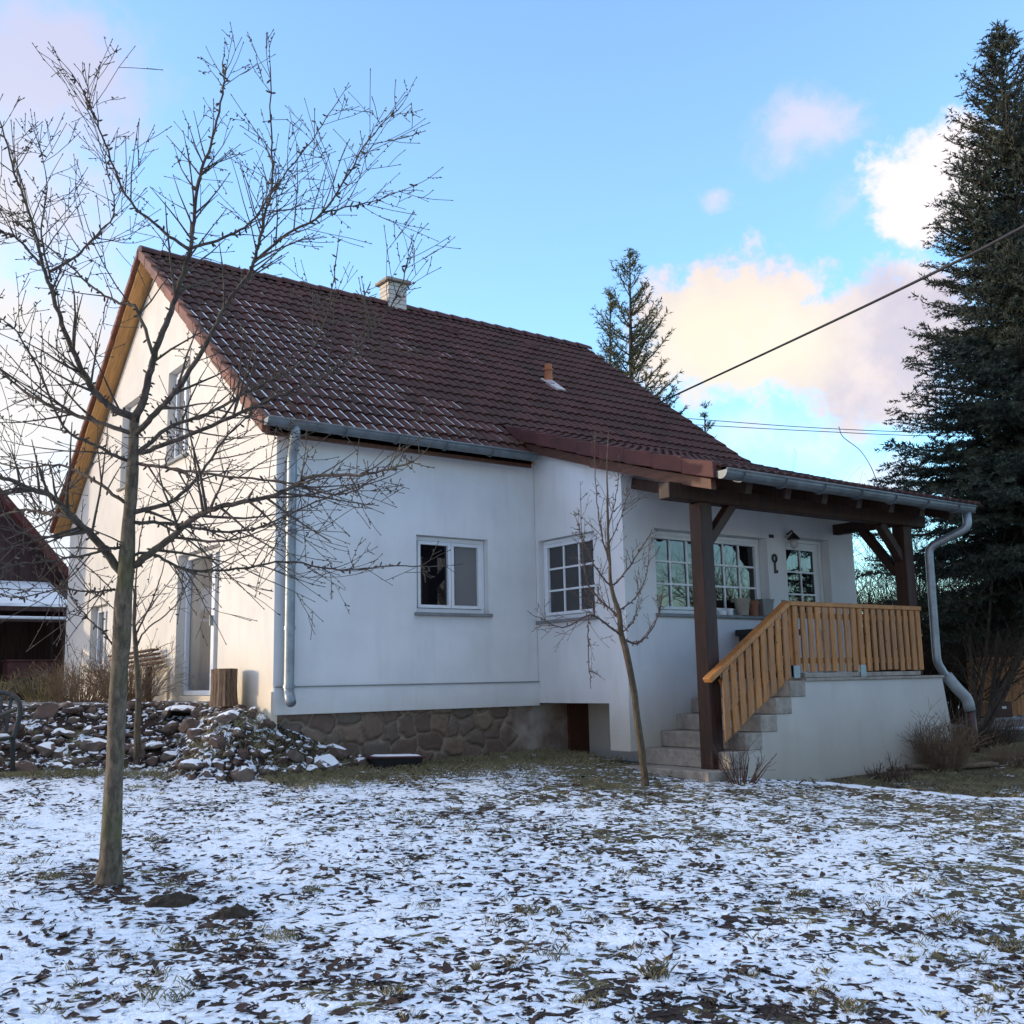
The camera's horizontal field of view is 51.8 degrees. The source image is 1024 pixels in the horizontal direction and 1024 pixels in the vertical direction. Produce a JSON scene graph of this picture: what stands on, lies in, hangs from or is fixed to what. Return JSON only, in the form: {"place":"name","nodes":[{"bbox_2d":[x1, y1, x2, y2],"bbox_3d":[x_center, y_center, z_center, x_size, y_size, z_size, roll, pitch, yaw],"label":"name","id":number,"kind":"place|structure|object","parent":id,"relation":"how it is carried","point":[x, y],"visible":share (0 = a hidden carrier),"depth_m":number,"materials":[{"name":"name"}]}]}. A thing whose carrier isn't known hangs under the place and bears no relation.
{"place":"outdoors","nodes":[
{"label":"outdoors","id":0,"kind":"place"},
{"bbox_2d":[0,700,1023,1023],"bbox_3d":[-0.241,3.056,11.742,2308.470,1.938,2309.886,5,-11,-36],"label":"ground","id":1,"kind":"structure","parent":0,"point":[328,906],"depth_m":6.88,"materials":[{"name":"snow"}]},
{"bbox_2d":[0,672,21,702],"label":"dry bush","id":2,"kind":"object","parent":1,"relation":"on","point":[5,683],"visible":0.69,"depth_m":16.39,"materials":[{"name":"brown plant"}]},
{"bbox_2d":[0,690,22,771],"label":"garden chair","id":3,"kind":"object","parent":1,"relation":"on","point":[8,712],"visible":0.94,"depth_m":11.71,"materials":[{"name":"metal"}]},
{"bbox_2d":[4,740,19,749],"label":"stone","id":4,"kind":"object","parent":1,"relation":"on","point":[17,744],"visible":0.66,"depth_m":12.14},
{"bbox_2d":[0,723,25,736],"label":"stone","id":5,"kind":"object","parent":1,"relation":"on","point":[11,728],"visible":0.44,"depth_m":12.35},
{"bbox_2d":[20,742,29,749],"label":"stone","id":6,"kind":"object","parent":1,"relation":"on","point":[24,746],"visible":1,"depth_m":12.16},
{"bbox_2d":[15,760,37,772],"bbox_3d":[-5.438,2.873,11.756,0.296,0.206,0.253,-7,-11,31],"label":"stone","id":7,"kind":"object","parent":1,"relation":"on","point":[24,765],"visible":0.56,"depth_m":11.72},
{"bbox_2d":[1,659,59,700],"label":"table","id":8,"kind":"object","parent":1,"relation":"on","point":[9,668],"visible":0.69,"depth_m":22.73,"materials":[{"name":"wood"}]},
{"bbox_2d":[0,487,68,700],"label":"barn","id":9,"kind":"structure","parent":1,"relation":"on","point":[19,632],"depth_m":24.48,"materials":[{"name":"wood"}]},
{"bbox_2d":[30,734,44,741],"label":"stone","id":10,"kind":"object","parent":1,"relation":"on","point":[35,738],"visible":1,"depth_m":12.30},
{"bbox_2d":[0,657,89,701],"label":"dry bush","id":11,"kind":"object","parent":1,"relation":"on","point":[46,697],"visible":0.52,"depth_m":17.05,"materials":[{"name":"brown plant"}]},
{"bbox_2d":[33,703,57,719],"bbox_3d":[-5.640,2.445,12.771,0.339,0.181,0.272,-34,43,-20],"label":"stone","id":12,"kind":"object","parent":1,"relation":"on","point":[45,711],"visible":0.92,"depth_m":12.73,"materials":[{"name":"stone"}]},
{"bbox_2d":[36,742,54,756],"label":"stone","id":13,"kind":"object","parent":1,"relation":"on","point":[45,749],"visible":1,"depth_m":12.09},
{"bbox_2d":[42,727,53,733],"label":"stone","id":14,"kind":"object","parent":1,"relation":"on","point":[46,730],"visible":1,"depth_m":12.45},
{"bbox_2d":[48,762,63,769],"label":"stone","id":15,"kind":"object","parent":1,"relation":"on","point":[53,765],"visible":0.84,"depth_m":11.88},
{"bbox_2d":[52,749,62,758],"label":"stone","id":16,"kind":"object","parent":1,"relation":"on","point":[57,753],"visible":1,"depth_m":12.09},
{"bbox_2d":[51,728,64,735],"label":"stone","id":17,"kind":"object","parent":1,"relation":"on","point":[56,732],"visible":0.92,"depth_m":12.44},
{"bbox_2d":[58,701,74,709],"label":"stone","id":18,"kind":"object","parent":1,"relation":"on","point":[67,704],"visible":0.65,"depth_m":12.97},
{"bbox_2d":[60,730,75,737],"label":"stone","id":19,"kind":"object","parent":1,"relation":"on","point":[69,733],"visible":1,"depth_m":12.43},
{"bbox_2d":[28,641,111,702],"bbox_3d":[-6.501,2.422,15.981,1.711,0.980,1.412,5,-11,-36],"label":"dry bush","id":20,"kind":"object","parent":1,"relation":"on","point":[64,697],"visible":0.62,"depth_m":15.72,"materials":[{"name":"plant"}]},
{"bbox_2d":[61,707,82,713],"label":"stone","id":21,"kind":"object","parent":1,"relation":"on","point":[72,710],"visible":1,"depth_m":12.79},
{"bbox_2d":[67,717,80,723],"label":"stone","id":22,"kind":"object","parent":1,"relation":"on","point":[73,720],"visible":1,"depth_m":12.69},
{"bbox_2d":[71,756,91,764],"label":"stone","id":23,"kind":"object","parent":1,"relation":"on","point":[78,760],"visible":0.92,"depth_m":12.02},
{"bbox_2d":[82,725,96,735],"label":"stone","id":24,"kind":"object","parent":1,"relation":"on","point":[89,730],"visible":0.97,"depth_m":12.52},
{"bbox_2d":[79,737,106,751],"bbox_3d":[-4.899,2.723,12.353,0.337,0.178,0.212,-14,4,-1],"label":"stone","id":25,"kind":"object","parent":1,"relation":"on","point":[94,744],"visible":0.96,"depth_m":12.27,"materials":[{"name":"stone"}]},
{"bbox_2d":[59,630,195,702],"bbox_3d":[-5.549,2.140,14.773,1.850,1.192,1.830,-5,-10,22],"label":"dry bush","id":26,"kind":"object","parent":1,"relation":"on","point":[130,683],"visible":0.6,"depth_m":14.70,"materials":[{"name":"plant"}]},
{"bbox_2d":[127,699,141,709],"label":"stone","id":27,"kind":"object","parent":1,"relation":"on","point":[130,704],"visible":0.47,"depth_m":13.07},
{"bbox_2d":[107,648,162,700],"bbox_3d":[-5.709,2.488,15.908,0.196,0.810,1.729,7,-12,-42],"label":"plank stack","id":28,"kind":"object","parent":1,"relation":"on","point":[142,651],"visible":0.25,"depth_m":15.52,"materials":[{"name":"brown wood"}]},
{"bbox_2d":[128,747,145,758],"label":"stone","id":29,"kind":"object","parent":1,"relation":"on","point":[131,751],"visible":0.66,"depth_m":12.24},
{"bbox_2d":[75,475,199,764],"bbox_3d":[-4.265,1.261,12.163,1.167,3.572,1.481,5,-11,-36],"label":"sapling","id":30,"kind":"object","parent":1,"relation":"on","point":[137,737],"visible":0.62,"depth_m":12.10,"materials":[{"name":"brown plant"}]},
{"bbox_2d":[144,730,153,736],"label":"stone","id":31,"kind":"object","parent":1,"relation":"on","point":[148,733],"visible":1,"depth_m":12.63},
{"bbox_2d":[145,756,158,765],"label":"stone","id":32,"kind":"object","parent":1,"relation":"on","point":[149,762],"visible":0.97,"depth_m":12.14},
{"bbox_2d":[144,742,164,749],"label":"stone","id":33,"kind":"object","parent":1,"relation":"on","point":[153,745],"visible":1,"depth_m":12.38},
{"bbox_2d":[161,706,172,719],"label":"stone","id":34,"kind":"object","parent":1,"relation":"on","point":[166,713],"visible":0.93,"depth_m":12.96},
{"bbox_2d":[160,751,176,762],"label":"stone","id":35,"kind":"object","parent":1,"relation":"on","point":[166,756],"visible":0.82,"depth_m":12.22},
{"bbox_2d":[161,721,179,734],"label":"stone","id":36,"kind":"object","parent":1,"relation":"on","point":[171,727],"visible":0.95,"depth_m":12.70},
{"bbox_2d":[143,891,199,907],"bbox_3d":[-2.125,2.417,6.588,0.354,0.079,0.252,5,-11,-36],"label":"molehill","id":37,"kind":"object","parent":1,"relation":"on","point":[178,899],"visible":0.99,"depth_m":6.53,"materials":[{"name":"soil"}]},
{"bbox_2d":[170,705,195,712],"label":"stone","id":38,"kind":"object","parent":1,"relation":"on","point":[183,708],"visible":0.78,"depth_m":12.96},
{"bbox_2d":[178,718,198,733],"bbox_3d":[-3.843,2.555,12.611,0.287,0.187,0.225,-6,-10,29],"label":"stone","id":39,"kind":"object","parent":1,"relation":"on","point":[186,724],"visible":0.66,"depth_m":12.54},
{"bbox_2d":[178,759,203,769],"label":"stone","id":40,"kind":"object","parent":1,"relation":"on","point":[192,764],"visible":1,"depth_m":11.59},
{"bbox_2d":[186,728,202,739],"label":"stone","id":41,"kind":"object","parent":1,"relation":"on","point":[191,733],"visible":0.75,"depth_m":12.23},
{"bbox_2d":[191,707,206,717],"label":"stone","id":42,"kind":"object","parent":1,"relation":"on","point":[195,713],"visible":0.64,"depth_m":12.88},
{"bbox_2d":[202,769,212,777],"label":"stone","id":43,"kind":"object","parent":1,"relation":"on","point":[207,773],"visible":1,"depth_m":11.53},
{"bbox_2d":[209,734,226,747],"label":"stone","id":44,"kind":"object","parent":1,"relation":"on","point":[216,741],"visible":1,"depth_m":11.85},
{"bbox_2d":[213,761,224,769],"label":"stone","id":45,"kind":"object","parent":1,"relation":"on","point":[219,765],"visible":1,"depth_m":11.63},
{"bbox_2d":[215,773,224,780],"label":"stone","id":46,"kind":"object","parent":1,"relation":"on","point":[220,777],"visible":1,"depth_m":11.50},
{"bbox_2d":[209,668,237,706],"bbox_3d":[-3.530,2.149,12.934,0.333,0.453,0.524,5,-11,-36],"label":"tree stump","id":47,"kind":"object","parent":1,"relation":"on","point":[223,692],"visible":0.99,"depth_m":12.77,"materials":[{"name":"wood"}]},
{"bbox_2d":[216,710,240,723],"bbox_3d":[-3.274,2.367,12.179,0.281,0.125,0.229,-6,18,-21],"label":"stone","id":48,"kind":"object","parent":1,"relation":"on","point":[226,717],"visible":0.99,"depth_m":12.12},
{"bbox_2d":[223,750,234,755],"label":"stone","id":49,"kind":"object","parent":1,"relation":"on","point":[229,753],"visible":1,"depth_m":11.76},
{"bbox_2d":[0,22,462,885],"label":"fruit tree","id":50,"kind":"object","parent":1,"relation":"on","point":[110,862],"visible":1,"depth_m":6.96,"materials":[{"name":"brown plant"}]},
{"bbox_2d":[208,903,256,919],"bbox_3d":[-1.690,2.410,6.375,0.324,0.095,0.231,5,-11,-36],"label":"molehill","id":51,"kind":"object","parent":1,"relation":"on","point":[236,910],"visible":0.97,"depth_m":6.31,"materials":[{"name":"soil"}]},
{"bbox_2d":[232,727,243,736],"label":"stone","id":52,"kind":"object","parent":1,"relation":"on","point":[237,731],"visible":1,"depth_m":11.97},
{"bbox_2d":[230,766,254,781],"bbox_3d":[-2.953,2.905,11.598,0.274,0.225,0.203,4,-10,-28],"label":"stone","id":53,"kind":"object","parent":1,"relation":"on","point":[243,774],"visible":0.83,"depth_m":11.55,"materials":[{"name":"stone"}]},
{"bbox_2d":[237,748,248,759],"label":"stone","id":54,"kind":"object","parent":1,"relation":"on","point":[243,754],"visible":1,"depth_m":11.82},
{"bbox_2d":[244,723,253,730],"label":"stone","id":55,"kind":"object","parent":1,"relation":"on","point":[248,727],"visible":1,"depth_m":12.10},
{"bbox_2d":[247,710,255,718],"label":"stone","id":56,"kind":"object","parent":1,"relation":"on","point":[252,715],"visible":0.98,"depth_m":12.26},
{"bbox_2d":[249,747,259,757],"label":"stone","id":57,"kind":"object","parent":1,"relation":"on","point":[253,751],"visible":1,"depth_m":11.89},
{"bbox_2d":[258,749,271,757],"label":"stone","id":58,"kind":"object","parent":1,"relation":"on","point":[266,752],"visible":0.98,"depth_m":11.94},
{"bbox_2d":[264,718,275,728],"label":"stone","id":59,"kind":"object","parent":1,"relation":"on","point":[270,723],"visible":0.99,"depth_m":12.27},
{"bbox_2d":[266,740,276,747],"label":"stone","id":60,"kind":"object","parent":1,"relation":"on","point":[270,743],"visible":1,"depth_m":12.08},
{"bbox_2d":[266,767,278,775],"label":"stone","id":61,"kind":"object","parent":1,"relation":"on","point":[272,770],"visible":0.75,"depth_m":11.78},
{"bbox_2d":[274,731,282,739],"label":"stone","id":62,"kind":"object","parent":1,"relation":"on","point":[278,736],"visible":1,"depth_m":12.23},
{"bbox_2d":[274,757,287,764],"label":"stone","id":63,"kind":"object","parent":1,"relation":"on","point":[282,760],"visible":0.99,"depth_m":11.97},
{"bbox_2d":[287,765,299,773],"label":"stone","id":64,"kind":"object","parent":1,"relation":"on","point":[295,768],"visible":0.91,"depth_m":11.96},
{"bbox_2d":[285,749,303,762],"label":"stone","id":65,"kind":"object","parent":1,"relation":"on","point":[296,756],"visible":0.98,"depth_m":12.12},
{"bbox_2d":[305,756,312,764],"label":"stone","id":66,"kind":"object","parent":1,"relation":"on","point":[308,760],"visible":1,"depth_m":12.19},
{"bbox_2d":[306,764,317,771],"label":"stone","id":67,"kind":"object","parent":1,"relation":"on","point":[312,767],"visible":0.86,"depth_m":12.08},
{"bbox_2d":[311,754,338,771],"bbox_3d":[-2.171,2.942,12.258,0.319,0.229,0.302,-9,-2,-15],"label":"stone","id":68,"kind":"object","parent":1,"relation":"on","point":[326,762],"visible":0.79,"depth_m":12.19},
{"bbox_2d":[324,743,349,760],"bbox_3d":[-2.077,2.896,12.587,0.327,0.235,0.310,24,6,43],"label":"stone","id":69,"kind":"object","parent":1,"relation":"on","point":[337,751],"visible":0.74,"depth_m":12.49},
{"bbox_2d":[353,757,367,766],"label":"stone","id":70,"kind":"object","parent":1,"relation":"on","point":[360,760],"visible":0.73,"depth_m":12.53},
{"bbox_2d":[364,754,425,769],"bbox_3d":[-1.429,2.990,12.676,0.728,0.165,0.334,5,-11,-33],"label":"trough","id":71,"kind":"object","parent":1,"relation":"on","point":[383,760],"visible":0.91,"depth_m":12.56,"materials":[{"name":"plastic"}]},
{"bbox_2d":[0,712,1023,1023],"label":"fallen leaves","id":72,"kind":"object","parent":1,"relation":"on","point":[706,1014],"visible":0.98,"depth_m":5.92,"materials":[{"name":"brown plant"}]},
{"bbox_2d":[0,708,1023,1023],"bbox_3d":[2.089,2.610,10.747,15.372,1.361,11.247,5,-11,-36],"label":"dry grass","id":73,"kind":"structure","parent":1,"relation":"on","point":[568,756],"depth_m":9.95,"materials":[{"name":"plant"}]},
{"bbox_2d":[49,245,981,782],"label":"house","id":74,"kind":"structure","parent":1,"relation":"on","point":[443,661],"depth_m":14.21,"materials":[{"name":"paint"}]},
{"bbox_2d":[85,605,107,672],"bbox_3d":[-7.199,2.220,18.597,0.289,1.198,1.133,5,-11,-36],"label":"window","id":75,"kind":"structure","parent":74,"relation":"in","point":[100,639],"depth_m":18.88,"materials":[{"name":"white glass"}]},
{"bbox_2d":[116,404,139,491],"bbox_3d":[-6.400,-1.158,17.940,0.289,1.516,1.062,5,-11,-36],"label":"window","id":76,"kind":"structure","parent":74,"relation":"in","point":[131,409],"depth_m":18.12,"materials":[{"name":"white glass"}]},
{"bbox_2d":[163,367,189,465],"bbox_3d":[-4.979,-1.494,16.020,0.289,1.516,1.050,5,-11,-36],"label":"window","id":77,"kind":"structure","parent":74,"relation":"in","point":[183,396],"depth_m":16.20,"materials":[{"name":"white glass"}]},
{"bbox_2d":[183,547,219,695],"bbox_3d":[-4.243,1.538,14.727,0.189,2.065,1.705,5,-11,-36],"label":"patio door","id":78,"kind":"structure","parent":74,"relation":"in","point":[199,658],"depth_m":14.97,"materials":[{"name":"white glass"}]},
{"bbox_2d":[414,536,492,616],"bbox_3d":[-0.832,0.862,14.159,1.213,1.086,0.266,5,-11,-36],"label":"window","id":79,"kind":"structure","parent":74,"relation":"in","point":[448,593],"depth_m":14.18,"materials":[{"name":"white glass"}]},
{"bbox_2d":[536,532,598,623],"bbox_3d":[0.801,0.901,14.409,0.254,1.195,1.286,5,-11,-36],"label":"window","id":80,"kind":"structure","parent":74,"relation":"in","point":[562,574],"depth_m":14.49,"materials":[{"name":"white glass"}]},
{"bbox_2d":[654,530,766,618],"bbox_3d":[2.707,0.870,14.498,2.289,1.186,0.324,5,-11,-36],"label":"window","id":81,"kind":"structure","parent":74,"relation":"in","point":[736,560],"depth_m":14.50,"materials":[{"name":"white glass"}]},
{"bbox_2d":[733,598,749,615],"bbox_3d":[3.193,1.319,14.635,0.235,0.236,0.235,5,-11,-36],"label":"flower pot","id":82,"kind":"object","parent":74,"relation":"on","point":[742,606],"visible":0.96,"depth_m":14.55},
{"bbox_2d":[749,601,758,615],"bbox_3d":[3.375,1.351,14.764,0.178,0.206,0.178,5,-11,-36],"label":"flower pot","id":83,"kind":"object","parent":74,"relation":"on","point":[753,608],"visible":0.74,"depth_m":14.70,"materials":[{"name":"ceramic"}]},
{"bbox_2d":[754,599,774,615],"bbox_3d":[3.565,1.353,14.904,0.245,0.238,0.175,5,-11,-36],"label":"flower pot","id":84,"kind":"object","parent":74,"relation":"on","point":[766,607],"visible":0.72,"depth_m":14.83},
{"bbox_2d":[735,629,799,678],"bbox_3d":[3.523,1.941,14.441,0.850,0.661,0.448,5,-11,-36],"label":"bench","id":85,"kind":"object","parent":74,"relation":"on","point":[742,634],"visible":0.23,"depth_m":14.33,"materials":[{"name":"paint"}]},
{"bbox_2d":[772,554,777,572],"bbox_3d":[3.776,0.738,15.158,0.111,0.280,0.033,5,-11,-36],"label":"key ornament","id":86,"kind":"object","parent":74,"relation":"attached to","point":[774,562],"visible":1,"depth_m":15.14,"materials":[{"name":"metal"}]},
{"bbox_2d":[785,538,828,672],"bbox_3d":[4.314,1.421,15.647,0.994,2.037,0.093,5,-11,-36],"label":"entrance door","id":87,"kind":"structure","parent":74,"relation":"in","point":[804,563],"depth_m":15.79,"materials":[{"name":"white glass"}]},
{"bbox_2d":[656,225,1023,403],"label":"power cable","id":88,"kind":"object","parent":74,"relation":"attached to","point":[915,281],"visible":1,"depth_m":12.76,"materials":[{"name":"rubber"}]},
{"bbox_2d":[527,422,673,785],"bbox_3d":[1.010,1.020,11.504,1.800,4.100,1.040,0,-9,-8],"label":"young fruit tree","id":89,"kind":"object","parent":1,"relation":"on","point":[636,711],"visible":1,"depth_m":11.56,"materials":[{"name":"brown plant"}]},
{"bbox_2d":[593,286,627,370],"bbox_3d":[2.432,-0.417,26.994,1.956,10.724,1.933,5,-11,-36],"label":"spruce tree","id":90,"kind":"object","parent":1,"relation":"on","point":[611,305],"visible":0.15,"depth_m":27.10,"materials":[{"name":"green plant"}]},
{"bbox_2d":[589,247,689,415],"bbox_3d":[2.930,-0.867,25.874,2.747,11.241,3.218,5,-11,-36],"label":"spruce tree","id":91,"kind":"object","parent":1,"relation":"on","point":[635,350],"visible":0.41,"depth_m":25.73,"materials":[{"name":"green plant"}]},
{"bbox_2d":[700,400,715,436],"bbox_3d":[4.757,0.972,25.716,1.097,7.466,1.373,-5,-10,24],"label":"spruce tree","id":92,"kind":"object","parent":1,"relation":"on","point":[703,414],"visible":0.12,"depth_m":25.93,"materials":[{"name":"green plant"}]},
{"bbox_2d":[696,734,776,784],"bbox_3d":[2.574,2.749,11.927,0.794,0.684,0.960,-1,-9,-4],"label":"bare bush","id":93,"kind":"object","parent":1,"relation":"on","point":[754,778],"visible":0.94,"depth_m":11.83,"materials":[{"name":"plant"}]},
{"bbox_2d":[864,763,917,781],"bbox_3d":[4.741,3.242,13.154,0.622,0.256,0.611,-1,-9,-2],"label":"dry bush","id":94,"kind":"object","parent":1,"relation":"on","point":[888,776],"visible":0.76,"depth_m":13.10,"materials":[{"name":"plant"}]},
{"bbox_2d":[793,451,1019,692],"bbox_3d":[7.341,1.521,21.320,7.523,5.826,6.886,-9,-12,40],"label":"bare bush","id":95,"kind":"object","parent":1,"relation":"on","point":[927,657],"visible":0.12,"depth_m":19.97,"materials":[{"name":"plant"}]},
{"bbox_2d":[852,19,1023,651],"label":"spruce tree","id":96,"kind":"object","parent":1,"relation":"on","point":[985,467],"visible":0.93,"depth_m":17.55,"materials":[{"name":"green plant"}]},
{"bbox_2d":[855,522,1020,723],"bbox_3d":[8.766,1.829,22.089,7.319,5.129,7.606,5,-11,-36],"label":"bare bush","id":97,"kind":"object","parent":1,"relation":"on","point":[952,696],"visible":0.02,"depth_m":20.82,"materials":[{"name":"plant"}]},
{"bbox_2d":[856,570,1023,724],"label":"bare bush","id":98,"kind":"object","parent":1,"relation":"on","point":[955,704],"visible":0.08,"depth_m":20.28,"materials":[{"name":"plant"}]},
{"bbox_2d":[857,524,1023,716],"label":"bare bush","id":99,"kind":"object","parent":1,"relation":"on","point":[959,598],"depth_m":24.10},
{"bbox_2d":[897,700,1003,771],"bbox_3d":[5.753,2.970,14.103,1.485,0.987,1.320,-3,-9,11],"label":"dry bush","id":100,"kind":"object","parent":1,"relation":"on","point":[943,754],"visible":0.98,"depth_m":13.90,"materials":[{"name":"plant"}]},
{"bbox_2d":[905,761,998,769],"bbox_3d":[5.849,3.371,14.024,1.249,0.093,0.078,-1,-9,-2],"label":"log","id":101,"kind":"object","parent":1,"relation":"on","point":[985,764],"visible":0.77,"depth_m":14.00,"materials":[{"name":"wood"}]},
{"bbox_2d":[937,508,1023,736],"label":"bare bush","id":102,"kind":"object","parent":1,"relation":"on","point":[996,700],"visible":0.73,"depth_m":16.93,"materials":[{"name":"brown plant"}]},
{"bbox_2d":[951,712,1023,747],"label":"dry bush","id":103,"kind":"object","parent":1,"relation":"on","point":[1006,737],"visible":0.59,"depth_m":15.37,"materials":[{"name":"plant"}]},
{"bbox_2d":[964,656,1023,716],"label":"plank fence","id":104,"kind":"object","parent":1,"relation":"on","point":[1018,703],"visible":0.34,"depth_m":20.33,"materials":[{"name":"wood"}]},
{"bbox_2d":[996,701,1012,717],"bbox_3d":[9.200,3.723,19.846,0.354,0.307,0.184,1,-9,-14],"label":"meter box","id":105,"kind":"object","parent":104,"relation":"attached to","point":[1005,709],"visible":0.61,"depth_m":19.77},
{"bbox_2d":[981,717,1023,728],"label":"wall","id":106,"kind":"structure","parent":1,"relation":"on","point":[1016,719],"depth_m":19.14,"materials":[{"name":"stone"}]},
{"bbox_2d":[985,741,1023,767],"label":"dry bush","id":107,"kind":"object","parent":1,"relation":"on","point":[1009,759],"visible":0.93,"depth_m":14.11,"materials":[{"name":"plant"}]},
{"bbox_2d":[0,0,1023,613],"label":"sky","id":108,"kind":"structure","parent":0,"point":[770,169],"materials":[{"name":"blue"}]},
{"bbox_2d":[688,418,944,432],"bbox_3d":[13.371,-3.052,38.080,14.252,1.961,0.712,-4,-10,18],"label":"overhead wire","id":109,"kind":"object","parent":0,"point":[808,427],"visible":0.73,"depth_m":38.95,"materials":[{"name":"metal"}]},
{"bbox_2d":[695,424,971,436],"bbox_3d":[13.372,-2.910,38.080,14.264,1.793,0.711,-4,-10,18],"label":"overhead wire","id":110,"kind":"object","parent":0,"point":[828,431],"visible":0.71,"depth_m":38.79,"materials":[{"name":"metal"}]},
{"bbox_2d":[839,427,877,485],"bbox_3d":[5.874,-0.942,17.935,0.126,1.463,1.686,0,-9,-5],"label":"drop wire","id":111,"kind":"object","parent":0,"point":[862,453],"visible":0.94,"depth_m":17.85,"materials":[{"name":"rubber"}]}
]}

